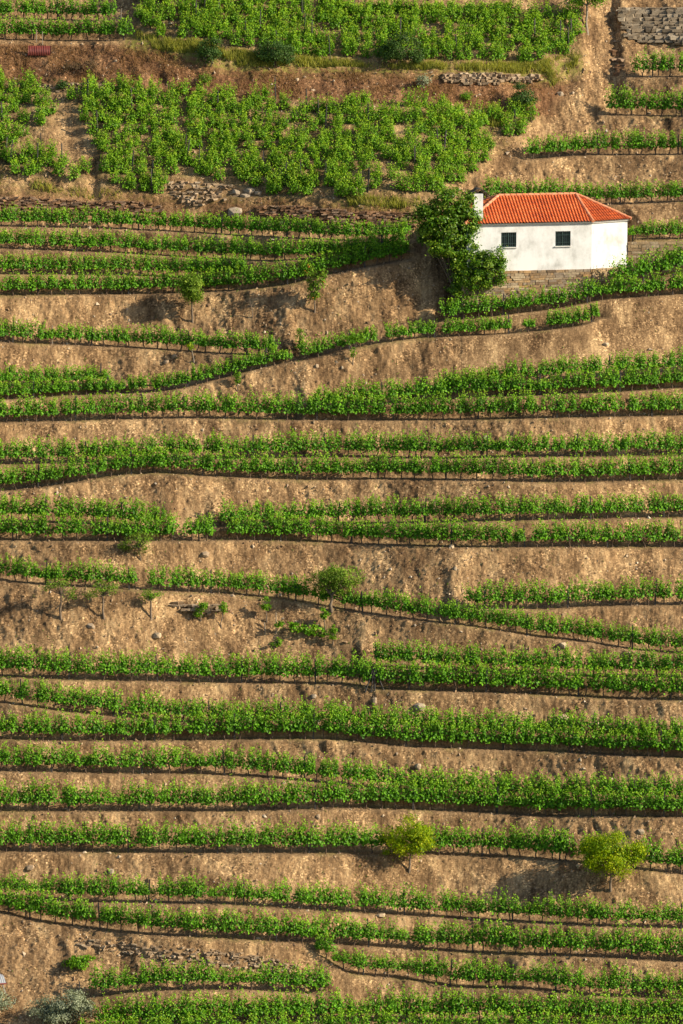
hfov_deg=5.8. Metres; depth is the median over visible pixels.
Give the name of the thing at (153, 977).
grapevine
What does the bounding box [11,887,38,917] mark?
grapevine
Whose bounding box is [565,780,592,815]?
grapevine
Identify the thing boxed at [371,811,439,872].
lemon tree
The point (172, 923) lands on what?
grapevine
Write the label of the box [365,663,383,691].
braced post
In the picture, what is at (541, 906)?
grapevine
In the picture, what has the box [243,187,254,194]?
rock
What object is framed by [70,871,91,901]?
grapevine
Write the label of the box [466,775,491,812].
grapevine
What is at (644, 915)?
grapevine
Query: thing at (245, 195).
rock
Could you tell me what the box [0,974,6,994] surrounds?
metal roof
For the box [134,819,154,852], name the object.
grapevine
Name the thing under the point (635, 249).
stone wall
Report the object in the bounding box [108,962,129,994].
grapevine
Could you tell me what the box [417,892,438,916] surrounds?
grapevine
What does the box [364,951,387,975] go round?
grapevine
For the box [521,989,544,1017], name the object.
grapevine
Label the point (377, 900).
grapevine
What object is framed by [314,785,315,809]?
trellis post
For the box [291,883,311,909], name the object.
grapevine
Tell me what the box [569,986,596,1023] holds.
grapevine
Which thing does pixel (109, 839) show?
grapevine
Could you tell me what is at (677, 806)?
grapevine
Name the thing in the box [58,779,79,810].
grapevine
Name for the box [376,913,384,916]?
rock
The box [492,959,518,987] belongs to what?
grapevine
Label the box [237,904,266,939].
grapevine
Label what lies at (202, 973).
grapevine
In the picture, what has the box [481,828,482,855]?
trellis post
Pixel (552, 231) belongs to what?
house
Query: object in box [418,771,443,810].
grapevine
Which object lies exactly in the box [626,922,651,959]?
grapevine
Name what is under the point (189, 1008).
grapevine
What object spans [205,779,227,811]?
grapevine
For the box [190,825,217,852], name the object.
grapevine
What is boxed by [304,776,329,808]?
grapevine
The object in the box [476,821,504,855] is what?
grapevine
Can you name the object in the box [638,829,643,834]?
rock
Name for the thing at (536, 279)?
stone wall
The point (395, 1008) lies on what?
grapevine
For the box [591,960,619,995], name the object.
grapevine
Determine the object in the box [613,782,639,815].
grapevine
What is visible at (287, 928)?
grapevine
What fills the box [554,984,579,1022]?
grapevine
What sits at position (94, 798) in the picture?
grapevine
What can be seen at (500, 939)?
grapevine
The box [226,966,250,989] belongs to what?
grapevine
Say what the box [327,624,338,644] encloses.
young sapling
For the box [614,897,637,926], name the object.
grapevine
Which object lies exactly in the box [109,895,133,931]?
grapevine
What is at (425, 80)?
bush
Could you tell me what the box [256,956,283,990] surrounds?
grapevine
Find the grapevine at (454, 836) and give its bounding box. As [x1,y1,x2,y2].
[439,819,469,854]
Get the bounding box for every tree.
[0,987,17,1012]
[24,987,102,1023]
[117,528,161,560]
[173,271,208,322]
[297,562,366,612]
[301,262,327,312]
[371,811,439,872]
[405,185,486,304]
[451,244,509,302]
[563,0,607,34]
[573,826,653,891]
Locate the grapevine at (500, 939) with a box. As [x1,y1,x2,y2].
[487,913,513,953]
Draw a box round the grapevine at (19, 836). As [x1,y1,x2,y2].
[6,816,35,851]
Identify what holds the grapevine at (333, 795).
on the hillside
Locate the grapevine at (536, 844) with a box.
[522,818,549,858]
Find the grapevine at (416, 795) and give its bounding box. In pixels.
[401,775,425,809]
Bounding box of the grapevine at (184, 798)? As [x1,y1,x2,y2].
[172,777,197,810]
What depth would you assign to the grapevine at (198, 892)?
371.15 m
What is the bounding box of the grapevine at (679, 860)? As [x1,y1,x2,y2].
[668,838,682,873]
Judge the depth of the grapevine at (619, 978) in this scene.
367.66 m
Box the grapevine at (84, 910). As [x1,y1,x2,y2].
[73,897,97,926]
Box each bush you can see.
[52,79,69,88]
[61,59,102,75]
[61,954,95,970]
[194,36,223,65]
[195,73,211,85]
[248,36,297,66]
[269,637,282,646]
[274,620,329,638]
[375,27,430,64]
[412,73,431,87]
[459,90,474,100]
[505,80,540,109]
[527,114,535,121]
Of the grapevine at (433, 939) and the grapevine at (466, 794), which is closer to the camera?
the grapevine at (433, 939)
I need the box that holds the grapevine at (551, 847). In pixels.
[538,821,564,859]
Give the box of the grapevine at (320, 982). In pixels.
[310,961,332,992]
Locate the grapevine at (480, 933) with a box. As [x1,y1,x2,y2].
[471,911,497,952]
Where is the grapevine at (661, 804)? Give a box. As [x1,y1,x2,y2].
[648,787,673,816]
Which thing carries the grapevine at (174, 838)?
on the hillside
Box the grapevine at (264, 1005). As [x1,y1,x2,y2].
[251,990,277,1020]
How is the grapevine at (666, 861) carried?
on the hillside
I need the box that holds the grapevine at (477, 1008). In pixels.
[466,986,494,1022]
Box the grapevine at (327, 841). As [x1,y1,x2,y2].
[312,823,338,853]
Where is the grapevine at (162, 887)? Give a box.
[156,873,178,902]
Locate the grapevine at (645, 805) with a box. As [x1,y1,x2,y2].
[633,783,654,816]
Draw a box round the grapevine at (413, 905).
[402,881,426,915]
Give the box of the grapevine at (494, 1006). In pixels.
[482,980,511,1022]
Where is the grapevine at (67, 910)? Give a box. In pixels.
[60,891,82,925]
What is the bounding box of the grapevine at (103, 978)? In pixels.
[88,958,114,995]
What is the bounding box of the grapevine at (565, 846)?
[551,824,578,860]
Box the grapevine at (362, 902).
[354,880,374,913]
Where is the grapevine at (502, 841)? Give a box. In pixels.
[490,821,517,856]
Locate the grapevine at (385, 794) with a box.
[370,775,392,808]
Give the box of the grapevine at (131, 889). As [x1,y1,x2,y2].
[123,872,145,902]
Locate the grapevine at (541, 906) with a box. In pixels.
[530,894,555,922]
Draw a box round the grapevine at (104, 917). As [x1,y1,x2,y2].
[97,901,116,929]
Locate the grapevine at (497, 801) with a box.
[482,776,509,811]
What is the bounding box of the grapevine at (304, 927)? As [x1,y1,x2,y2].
[290,915,312,943]
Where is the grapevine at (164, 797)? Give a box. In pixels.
[156,779,180,810]
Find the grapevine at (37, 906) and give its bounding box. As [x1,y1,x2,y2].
[28,882,54,920]
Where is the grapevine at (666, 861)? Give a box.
[656,846,678,872]
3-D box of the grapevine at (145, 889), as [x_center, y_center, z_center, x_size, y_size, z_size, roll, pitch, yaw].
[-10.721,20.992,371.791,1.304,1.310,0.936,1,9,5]
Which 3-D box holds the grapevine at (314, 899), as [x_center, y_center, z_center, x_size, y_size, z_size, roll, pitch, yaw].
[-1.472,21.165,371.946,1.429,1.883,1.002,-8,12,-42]
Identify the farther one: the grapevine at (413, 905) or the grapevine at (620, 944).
the grapevine at (413, 905)
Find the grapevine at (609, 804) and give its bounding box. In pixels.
[598,786,623,815]
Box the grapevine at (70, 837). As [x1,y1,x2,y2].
[58,816,87,851]
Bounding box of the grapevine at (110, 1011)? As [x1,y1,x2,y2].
[94,992,122,1023]
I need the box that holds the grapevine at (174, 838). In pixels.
[165,820,189,852]
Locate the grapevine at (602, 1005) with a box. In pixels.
[586,989,613,1020]
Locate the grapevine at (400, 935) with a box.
[393,925,411,947]
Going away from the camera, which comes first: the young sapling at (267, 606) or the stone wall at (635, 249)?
the young sapling at (267, 606)
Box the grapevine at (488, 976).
[477,955,500,986]
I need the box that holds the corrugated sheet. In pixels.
[28,46,50,55]
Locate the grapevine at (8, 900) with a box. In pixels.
[0,883,19,913]
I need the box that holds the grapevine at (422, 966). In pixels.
[407,949,434,981]
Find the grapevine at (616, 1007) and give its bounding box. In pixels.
[601,988,631,1019]
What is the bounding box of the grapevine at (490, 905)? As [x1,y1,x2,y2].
[483,885,507,919]
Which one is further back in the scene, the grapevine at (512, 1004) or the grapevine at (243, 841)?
the grapevine at (243, 841)
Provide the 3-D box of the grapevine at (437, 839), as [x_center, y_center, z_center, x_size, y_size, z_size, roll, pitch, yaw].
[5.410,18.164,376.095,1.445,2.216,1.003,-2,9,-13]
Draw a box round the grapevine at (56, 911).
[45,895,62,923]
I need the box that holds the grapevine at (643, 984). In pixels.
[630,965,653,997]
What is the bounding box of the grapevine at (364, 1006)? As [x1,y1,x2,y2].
[347,998,374,1017]
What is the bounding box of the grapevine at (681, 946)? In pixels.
[676,930,682,954]
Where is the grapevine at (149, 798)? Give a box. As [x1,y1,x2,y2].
[138,780,161,811]
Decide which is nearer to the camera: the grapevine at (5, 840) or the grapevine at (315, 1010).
the grapevine at (315, 1010)
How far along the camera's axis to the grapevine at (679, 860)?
373.11 m
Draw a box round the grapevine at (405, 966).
[396,955,419,978]
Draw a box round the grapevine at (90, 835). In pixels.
[79,814,107,852]
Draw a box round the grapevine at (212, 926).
[206,904,229,937]
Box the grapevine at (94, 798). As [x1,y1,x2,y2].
[87,781,110,811]
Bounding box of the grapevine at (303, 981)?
[290,962,315,992]
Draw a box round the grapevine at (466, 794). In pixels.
[451,778,476,811]
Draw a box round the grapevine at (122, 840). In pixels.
[110,822,136,852]
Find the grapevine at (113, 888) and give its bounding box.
[103,868,126,901]
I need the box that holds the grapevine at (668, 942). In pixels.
[658,919,682,960]
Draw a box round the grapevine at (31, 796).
[22,773,48,811]
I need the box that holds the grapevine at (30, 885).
[23,877,45,897]
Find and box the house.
[458,187,631,270]
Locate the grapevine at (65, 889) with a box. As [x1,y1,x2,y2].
[56,872,76,899]
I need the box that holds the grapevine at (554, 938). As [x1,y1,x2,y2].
[533,918,561,955]
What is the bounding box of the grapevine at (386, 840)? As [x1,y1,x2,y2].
[377,831,397,853]
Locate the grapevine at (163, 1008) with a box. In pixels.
[146,989,174,1023]
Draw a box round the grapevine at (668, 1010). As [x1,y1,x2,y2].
[657,987,682,1023]
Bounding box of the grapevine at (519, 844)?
[507,825,529,856]
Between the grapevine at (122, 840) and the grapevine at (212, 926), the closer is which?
the grapevine at (212, 926)
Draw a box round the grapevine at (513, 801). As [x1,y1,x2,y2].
[504,791,523,813]
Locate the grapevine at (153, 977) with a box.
[138,956,166,990]
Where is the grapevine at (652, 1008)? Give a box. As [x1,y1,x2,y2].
[639,986,666,1020]
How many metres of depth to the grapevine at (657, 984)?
367.67 m
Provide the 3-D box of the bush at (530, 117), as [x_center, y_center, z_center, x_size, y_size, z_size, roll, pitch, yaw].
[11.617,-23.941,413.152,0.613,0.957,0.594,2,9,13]
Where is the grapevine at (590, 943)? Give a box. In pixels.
[573,921,597,956]
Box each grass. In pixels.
[0,27,579,208]
[0,43,561,215]
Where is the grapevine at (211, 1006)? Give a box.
[199,986,227,1022]
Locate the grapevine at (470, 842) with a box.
[456,821,481,855]
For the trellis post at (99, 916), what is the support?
on the hillside
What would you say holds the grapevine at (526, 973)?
on the hillside
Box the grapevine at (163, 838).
[146,817,170,852]
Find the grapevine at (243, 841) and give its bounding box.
[228,818,255,852]
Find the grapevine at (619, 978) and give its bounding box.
[609,958,632,995]
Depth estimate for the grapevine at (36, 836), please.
374.41 m
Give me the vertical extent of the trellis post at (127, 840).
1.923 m
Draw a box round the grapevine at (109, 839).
[95,817,122,851]
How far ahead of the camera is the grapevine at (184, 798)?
376.90 m
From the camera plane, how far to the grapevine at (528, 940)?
370.02 m
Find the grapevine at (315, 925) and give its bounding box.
[306,909,329,937]
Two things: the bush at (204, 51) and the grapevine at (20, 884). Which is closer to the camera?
the grapevine at (20, 884)
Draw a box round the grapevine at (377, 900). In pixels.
[365,880,390,913]
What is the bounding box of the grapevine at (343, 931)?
[324,909,350,944]
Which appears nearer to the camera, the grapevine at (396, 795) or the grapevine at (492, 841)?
the grapevine at (492, 841)
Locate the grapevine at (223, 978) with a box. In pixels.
[210,965,234,989]
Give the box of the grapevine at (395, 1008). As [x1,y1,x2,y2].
[387,984,410,1021]
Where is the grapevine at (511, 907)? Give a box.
[497,894,522,920]
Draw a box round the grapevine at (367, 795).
[355,773,376,808]
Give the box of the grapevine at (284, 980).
[271,959,300,992]
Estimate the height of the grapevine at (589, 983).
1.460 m
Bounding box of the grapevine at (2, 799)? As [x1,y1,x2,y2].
[0,775,11,810]
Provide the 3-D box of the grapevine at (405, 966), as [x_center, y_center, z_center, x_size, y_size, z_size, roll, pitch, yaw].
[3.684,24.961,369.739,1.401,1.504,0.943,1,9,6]
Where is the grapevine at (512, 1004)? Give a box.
[500,990,528,1021]
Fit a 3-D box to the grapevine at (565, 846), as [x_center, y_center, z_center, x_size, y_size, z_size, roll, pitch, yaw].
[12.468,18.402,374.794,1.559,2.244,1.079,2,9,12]
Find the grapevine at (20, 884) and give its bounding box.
[4,868,29,893]
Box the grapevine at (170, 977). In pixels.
[155,955,180,989]
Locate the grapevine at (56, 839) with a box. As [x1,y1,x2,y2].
[43,816,66,851]
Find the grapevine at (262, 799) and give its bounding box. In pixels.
[253,777,277,810]
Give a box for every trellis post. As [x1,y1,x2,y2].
[98,902,100,928]
[127,826,128,852]
[131,150,133,173]
[141,748,142,773]
[222,749,224,775]
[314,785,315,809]
[367,102,368,124]
[367,167,369,192]
[414,145,415,169]
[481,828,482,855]
[485,668,487,692]
[654,580,656,604]
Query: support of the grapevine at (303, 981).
on the hillside
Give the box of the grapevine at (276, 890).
[269,874,292,907]
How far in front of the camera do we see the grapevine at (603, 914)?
370.83 m
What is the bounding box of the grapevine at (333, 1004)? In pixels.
[319,987,343,1015]
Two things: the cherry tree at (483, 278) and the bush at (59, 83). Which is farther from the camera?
the bush at (59, 83)
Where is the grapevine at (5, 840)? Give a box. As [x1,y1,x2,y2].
[0,815,17,851]
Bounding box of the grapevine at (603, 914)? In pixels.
[595,901,616,925]
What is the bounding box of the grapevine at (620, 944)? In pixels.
[606,916,634,957]
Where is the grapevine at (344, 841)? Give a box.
[325,819,351,853]
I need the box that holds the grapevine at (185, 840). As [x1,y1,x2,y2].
[176,822,203,852]
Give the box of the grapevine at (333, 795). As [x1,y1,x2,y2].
[320,768,346,807]
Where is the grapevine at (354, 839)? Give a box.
[341,820,365,853]
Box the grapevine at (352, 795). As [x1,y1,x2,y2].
[331,775,361,807]
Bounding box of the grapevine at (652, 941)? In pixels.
[644,931,663,959]
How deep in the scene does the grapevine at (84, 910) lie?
370.75 m
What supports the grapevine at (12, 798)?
on the hillside
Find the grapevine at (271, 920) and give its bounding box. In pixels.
[260,910,280,940]
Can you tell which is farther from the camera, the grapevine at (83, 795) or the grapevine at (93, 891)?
the grapevine at (83, 795)
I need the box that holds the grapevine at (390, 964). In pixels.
[377,953,400,976]
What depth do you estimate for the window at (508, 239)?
401.84 m
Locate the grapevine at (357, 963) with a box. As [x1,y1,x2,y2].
[348,948,368,974]
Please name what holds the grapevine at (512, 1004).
on the hillside
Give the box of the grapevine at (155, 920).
[135,899,162,934]
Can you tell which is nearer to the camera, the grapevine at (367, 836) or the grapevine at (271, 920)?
the grapevine at (271, 920)
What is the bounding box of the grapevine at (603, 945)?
[596,928,615,957]
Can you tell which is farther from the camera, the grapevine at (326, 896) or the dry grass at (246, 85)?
the dry grass at (246, 85)
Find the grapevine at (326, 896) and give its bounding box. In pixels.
[318,878,341,910]
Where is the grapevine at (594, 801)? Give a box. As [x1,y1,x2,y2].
[579,779,605,815]
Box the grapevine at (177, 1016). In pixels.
[163,987,188,1023]
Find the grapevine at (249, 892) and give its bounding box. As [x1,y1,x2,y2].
[235,878,259,905]
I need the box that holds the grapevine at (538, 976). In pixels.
[528,959,550,989]
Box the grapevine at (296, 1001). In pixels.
[285,985,308,1021]
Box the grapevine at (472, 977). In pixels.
[462,956,484,987]
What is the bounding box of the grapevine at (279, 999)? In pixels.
[267,987,292,1018]
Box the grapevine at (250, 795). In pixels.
[238,778,259,808]
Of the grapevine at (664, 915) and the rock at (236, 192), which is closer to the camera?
the grapevine at (664, 915)
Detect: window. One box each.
[501,232,516,247]
[555,231,571,246]
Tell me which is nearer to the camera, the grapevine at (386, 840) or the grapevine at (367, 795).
the grapevine at (386, 840)
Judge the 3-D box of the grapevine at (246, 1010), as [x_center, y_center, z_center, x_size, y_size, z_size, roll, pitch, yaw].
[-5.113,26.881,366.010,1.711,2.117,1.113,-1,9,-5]
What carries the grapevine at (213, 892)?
on the hillside
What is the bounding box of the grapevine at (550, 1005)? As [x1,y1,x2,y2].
[533,991,560,1022]
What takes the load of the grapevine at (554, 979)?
on the hillside
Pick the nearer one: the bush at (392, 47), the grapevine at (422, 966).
the grapevine at (422, 966)
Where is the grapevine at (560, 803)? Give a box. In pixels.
[545,778,573,815]
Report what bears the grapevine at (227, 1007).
on the hillside
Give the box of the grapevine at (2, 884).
[0,874,9,888]
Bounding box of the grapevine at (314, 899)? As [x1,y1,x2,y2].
[303,879,324,910]
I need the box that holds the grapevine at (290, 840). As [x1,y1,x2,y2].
[277,820,304,853]
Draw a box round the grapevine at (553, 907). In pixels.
[547,892,571,921]
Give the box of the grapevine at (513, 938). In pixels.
[504,921,527,953]
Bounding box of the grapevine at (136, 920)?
[125,906,150,933]
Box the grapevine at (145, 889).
[137,882,158,901]
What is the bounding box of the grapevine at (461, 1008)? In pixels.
[450,988,475,1021]
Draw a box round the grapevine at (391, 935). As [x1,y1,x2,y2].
[371,917,397,947]
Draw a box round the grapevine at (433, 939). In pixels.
[424,916,448,950]
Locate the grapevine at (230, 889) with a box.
[220,874,245,904]
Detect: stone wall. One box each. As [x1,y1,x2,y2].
[0,196,164,214]
[76,938,325,989]
[169,601,220,614]
[255,205,416,226]
[440,72,543,84]
[461,266,627,306]
[615,7,682,44]
[627,242,682,277]
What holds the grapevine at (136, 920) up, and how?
on the hillside
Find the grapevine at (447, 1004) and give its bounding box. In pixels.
[432,982,462,1021]
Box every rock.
[26,865,33,870]
[87,623,94,628]
[153,632,161,638]
[202,551,209,556]
[228,207,241,216]
[231,189,239,195]
[240,193,250,197]
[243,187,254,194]
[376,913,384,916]
[413,703,425,711]
[415,763,420,769]
[559,642,565,648]
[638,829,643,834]
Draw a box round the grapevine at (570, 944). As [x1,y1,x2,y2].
[556,923,584,955]
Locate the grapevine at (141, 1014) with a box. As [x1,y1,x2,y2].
[129,988,157,1023]
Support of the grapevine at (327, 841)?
on the hillside
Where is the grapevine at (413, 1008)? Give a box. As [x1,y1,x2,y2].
[401,984,427,1017]
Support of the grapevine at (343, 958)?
on the hillside
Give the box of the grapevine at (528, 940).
[522,922,547,954]
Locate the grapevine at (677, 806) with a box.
[664,790,682,817]
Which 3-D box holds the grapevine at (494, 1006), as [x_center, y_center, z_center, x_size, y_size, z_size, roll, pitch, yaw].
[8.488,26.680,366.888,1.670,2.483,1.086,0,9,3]
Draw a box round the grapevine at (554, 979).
[542,955,568,989]
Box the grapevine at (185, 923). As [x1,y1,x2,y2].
[177,906,194,936]
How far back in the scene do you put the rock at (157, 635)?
385.21 m
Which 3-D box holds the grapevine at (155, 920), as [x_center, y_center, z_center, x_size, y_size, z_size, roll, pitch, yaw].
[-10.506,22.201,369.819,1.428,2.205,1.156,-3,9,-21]
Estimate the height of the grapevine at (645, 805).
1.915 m
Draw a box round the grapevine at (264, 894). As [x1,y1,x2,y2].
[252,881,276,906]
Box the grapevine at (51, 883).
[40,870,62,898]
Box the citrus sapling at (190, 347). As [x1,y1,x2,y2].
[186,342,194,361]
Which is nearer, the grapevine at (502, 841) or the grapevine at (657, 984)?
the grapevine at (657, 984)
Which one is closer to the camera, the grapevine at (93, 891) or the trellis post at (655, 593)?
the grapevine at (93, 891)
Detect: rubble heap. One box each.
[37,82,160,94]
[166,180,237,206]
[609,49,626,75]
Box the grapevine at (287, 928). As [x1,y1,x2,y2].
[274,906,303,941]
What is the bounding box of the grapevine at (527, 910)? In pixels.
[517,899,542,921]
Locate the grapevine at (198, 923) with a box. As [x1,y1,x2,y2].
[189,903,212,936]
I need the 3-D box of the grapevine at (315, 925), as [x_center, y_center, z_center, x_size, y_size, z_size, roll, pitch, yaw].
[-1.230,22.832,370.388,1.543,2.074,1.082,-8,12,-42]
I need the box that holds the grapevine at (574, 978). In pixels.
[561,959,586,993]
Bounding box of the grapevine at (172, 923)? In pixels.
[156,903,181,934]
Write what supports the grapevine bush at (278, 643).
on the hillside
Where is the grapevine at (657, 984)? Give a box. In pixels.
[647,969,669,997]
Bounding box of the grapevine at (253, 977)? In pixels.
[240,968,262,989]
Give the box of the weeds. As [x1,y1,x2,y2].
[4,224,682,1023]
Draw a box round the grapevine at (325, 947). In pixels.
[314,928,336,958]
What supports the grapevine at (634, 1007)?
on the hillside
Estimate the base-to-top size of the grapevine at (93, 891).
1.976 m
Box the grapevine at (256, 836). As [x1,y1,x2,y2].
[239,819,271,852]
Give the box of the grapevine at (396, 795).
[384,777,406,809]
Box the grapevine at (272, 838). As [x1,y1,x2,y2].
[261,816,288,853]
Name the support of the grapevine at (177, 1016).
on the hillside
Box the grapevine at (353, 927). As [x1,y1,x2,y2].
[345,916,364,945]
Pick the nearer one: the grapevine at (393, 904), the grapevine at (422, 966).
the grapevine at (422, 966)
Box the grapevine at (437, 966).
[424,950,448,983]
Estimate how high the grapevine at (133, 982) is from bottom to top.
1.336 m
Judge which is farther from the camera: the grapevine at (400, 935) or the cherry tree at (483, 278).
the cherry tree at (483, 278)
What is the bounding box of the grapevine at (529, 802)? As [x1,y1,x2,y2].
[518,777,544,814]
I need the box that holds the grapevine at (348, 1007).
[335,989,364,1021]
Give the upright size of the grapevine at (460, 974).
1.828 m
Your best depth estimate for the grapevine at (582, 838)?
374.23 m
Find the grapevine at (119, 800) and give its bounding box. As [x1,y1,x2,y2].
[106,789,132,811]
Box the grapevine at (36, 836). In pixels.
[28,813,55,851]
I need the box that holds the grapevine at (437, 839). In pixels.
[429,820,452,854]
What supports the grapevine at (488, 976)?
on the hillside
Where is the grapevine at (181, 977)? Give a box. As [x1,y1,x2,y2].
[176,956,197,989]
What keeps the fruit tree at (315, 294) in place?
on the hillside
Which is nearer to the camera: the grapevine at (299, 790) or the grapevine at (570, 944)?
the grapevine at (570, 944)
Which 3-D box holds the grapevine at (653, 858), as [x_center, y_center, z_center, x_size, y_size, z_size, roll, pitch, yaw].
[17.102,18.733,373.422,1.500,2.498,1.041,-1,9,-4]
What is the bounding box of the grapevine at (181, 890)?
[171,871,194,903]
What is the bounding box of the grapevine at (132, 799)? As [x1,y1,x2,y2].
[121,777,146,810]
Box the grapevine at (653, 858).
[637,830,664,869]
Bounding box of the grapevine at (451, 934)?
[437,918,462,951]
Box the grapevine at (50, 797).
[35,772,61,811]
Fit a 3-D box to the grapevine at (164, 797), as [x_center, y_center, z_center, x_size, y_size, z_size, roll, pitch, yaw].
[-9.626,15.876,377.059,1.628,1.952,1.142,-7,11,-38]
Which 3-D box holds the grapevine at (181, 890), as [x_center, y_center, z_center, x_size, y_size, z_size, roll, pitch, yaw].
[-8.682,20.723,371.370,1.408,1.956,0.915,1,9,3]
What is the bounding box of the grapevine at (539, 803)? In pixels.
[528,780,556,815]
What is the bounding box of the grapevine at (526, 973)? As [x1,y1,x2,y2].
[511,964,536,988]
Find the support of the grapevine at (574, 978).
on the hillside
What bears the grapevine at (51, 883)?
on the hillside
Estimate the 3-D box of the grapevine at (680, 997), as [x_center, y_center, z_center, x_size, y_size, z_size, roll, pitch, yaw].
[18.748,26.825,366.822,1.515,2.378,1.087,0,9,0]
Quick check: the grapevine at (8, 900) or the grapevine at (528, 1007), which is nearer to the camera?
the grapevine at (528, 1007)
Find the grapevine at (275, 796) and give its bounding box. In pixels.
[270,775,298,810]
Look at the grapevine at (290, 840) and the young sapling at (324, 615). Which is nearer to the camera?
the grapevine at (290, 840)
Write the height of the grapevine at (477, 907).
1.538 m
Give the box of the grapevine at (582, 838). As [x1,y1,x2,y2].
[576,831,593,855]
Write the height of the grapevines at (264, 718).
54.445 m
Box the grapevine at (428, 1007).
[418,991,444,1021]
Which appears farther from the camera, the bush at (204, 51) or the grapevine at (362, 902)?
the bush at (204, 51)
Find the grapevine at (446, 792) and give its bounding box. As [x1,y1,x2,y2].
[432,775,458,810]
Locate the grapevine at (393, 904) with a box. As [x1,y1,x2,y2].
[381,883,407,914]
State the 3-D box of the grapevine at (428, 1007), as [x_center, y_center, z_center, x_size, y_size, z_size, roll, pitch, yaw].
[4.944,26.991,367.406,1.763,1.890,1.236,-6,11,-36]
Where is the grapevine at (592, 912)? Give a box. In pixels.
[581,893,603,925]
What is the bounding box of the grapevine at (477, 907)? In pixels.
[469,893,488,918]
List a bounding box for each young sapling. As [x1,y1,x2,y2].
[38,575,77,620]
[83,578,118,619]
[136,588,165,620]
[193,602,208,621]
[218,601,227,628]
[232,371,241,391]
[259,596,270,622]
[294,328,305,356]
[319,607,330,629]
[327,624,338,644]
[345,333,367,364]
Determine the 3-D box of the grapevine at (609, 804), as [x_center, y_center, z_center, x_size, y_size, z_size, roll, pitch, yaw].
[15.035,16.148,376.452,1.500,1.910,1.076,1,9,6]
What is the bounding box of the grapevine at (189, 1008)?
[180,987,207,1021]
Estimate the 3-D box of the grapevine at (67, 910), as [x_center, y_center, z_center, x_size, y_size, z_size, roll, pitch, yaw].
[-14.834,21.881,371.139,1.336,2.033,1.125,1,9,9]
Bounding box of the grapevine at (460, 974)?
[445,956,469,986]
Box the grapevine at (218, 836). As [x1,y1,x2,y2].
[207,816,237,852]
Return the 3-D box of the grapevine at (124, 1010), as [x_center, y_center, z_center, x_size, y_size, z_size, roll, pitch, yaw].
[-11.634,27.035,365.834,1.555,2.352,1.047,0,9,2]
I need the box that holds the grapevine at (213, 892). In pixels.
[204,882,225,904]
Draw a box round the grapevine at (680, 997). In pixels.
[673,986,682,1016]
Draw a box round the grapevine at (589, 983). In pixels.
[578,971,600,994]
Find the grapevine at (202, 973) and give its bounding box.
[190,954,217,989]
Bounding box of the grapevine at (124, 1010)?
[113,989,140,1022]
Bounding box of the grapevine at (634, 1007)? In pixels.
[619,990,648,1023]
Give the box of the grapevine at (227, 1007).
[213,985,244,1019]
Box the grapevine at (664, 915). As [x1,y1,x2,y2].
[650,897,673,926]
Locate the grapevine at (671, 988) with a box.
[660,968,682,997]
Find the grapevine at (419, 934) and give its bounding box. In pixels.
[411,920,432,949]
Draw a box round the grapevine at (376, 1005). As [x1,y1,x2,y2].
[365,983,395,1021]
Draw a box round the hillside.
[0,0,682,1023]
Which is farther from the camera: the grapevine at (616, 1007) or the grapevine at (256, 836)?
the grapevine at (256, 836)
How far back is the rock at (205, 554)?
389.01 m
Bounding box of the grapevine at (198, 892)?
[183,868,208,903]
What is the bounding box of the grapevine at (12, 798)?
[2,781,30,811]
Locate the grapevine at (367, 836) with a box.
[357,819,383,853]
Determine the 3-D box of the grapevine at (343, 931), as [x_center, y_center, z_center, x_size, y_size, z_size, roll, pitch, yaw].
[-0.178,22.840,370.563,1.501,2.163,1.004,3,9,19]
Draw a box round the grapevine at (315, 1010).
[295,986,324,1022]
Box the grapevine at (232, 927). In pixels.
[219,908,246,938]
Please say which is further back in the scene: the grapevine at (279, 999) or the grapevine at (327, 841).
the grapevine at (327, 841)
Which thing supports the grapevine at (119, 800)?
on the hillside
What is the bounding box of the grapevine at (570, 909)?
[565,893,588,924]
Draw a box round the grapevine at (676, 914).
[670,903,682,927]
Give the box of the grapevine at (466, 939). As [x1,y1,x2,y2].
[455,918,478,951]
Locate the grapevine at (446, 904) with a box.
[435,885,457,917]
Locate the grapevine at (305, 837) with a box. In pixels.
[291,815,320,853]
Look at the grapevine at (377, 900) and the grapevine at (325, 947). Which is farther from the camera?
the grapevine at (377, 900)
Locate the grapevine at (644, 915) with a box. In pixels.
[630,904,657,926]
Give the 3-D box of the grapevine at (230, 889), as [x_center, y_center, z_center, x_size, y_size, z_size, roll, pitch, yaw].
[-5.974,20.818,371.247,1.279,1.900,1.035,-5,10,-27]
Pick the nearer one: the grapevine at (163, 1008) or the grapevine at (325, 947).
the grapevine at (163, 1008)
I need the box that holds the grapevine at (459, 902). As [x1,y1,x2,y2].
[450,889,473,918]
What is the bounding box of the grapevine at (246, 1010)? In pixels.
[233,989,262,1023]
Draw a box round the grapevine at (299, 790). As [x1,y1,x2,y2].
[284,770,310,809]
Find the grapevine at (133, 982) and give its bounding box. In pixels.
[125,971,148,991]
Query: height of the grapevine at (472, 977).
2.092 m
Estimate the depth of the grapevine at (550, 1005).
366.43 m
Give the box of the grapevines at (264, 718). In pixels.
[0,0,682,1023]
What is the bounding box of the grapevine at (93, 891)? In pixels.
[87,873,109,901]
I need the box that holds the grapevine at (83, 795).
[70,782,91,811]
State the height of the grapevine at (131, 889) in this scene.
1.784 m
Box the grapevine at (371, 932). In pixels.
[359,918,379,943]
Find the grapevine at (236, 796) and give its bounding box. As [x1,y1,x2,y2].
[222,774,247,810]
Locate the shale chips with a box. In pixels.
[0,0,682,1023]
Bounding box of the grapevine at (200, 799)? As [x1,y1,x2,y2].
[193,782,213,811]
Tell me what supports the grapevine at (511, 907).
on the hillside
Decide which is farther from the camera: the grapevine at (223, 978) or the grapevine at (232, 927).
the grapevine at (232, 927)
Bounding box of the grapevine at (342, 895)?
[334,885,356,911]
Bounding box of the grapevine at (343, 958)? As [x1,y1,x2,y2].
[331,947,354,969]

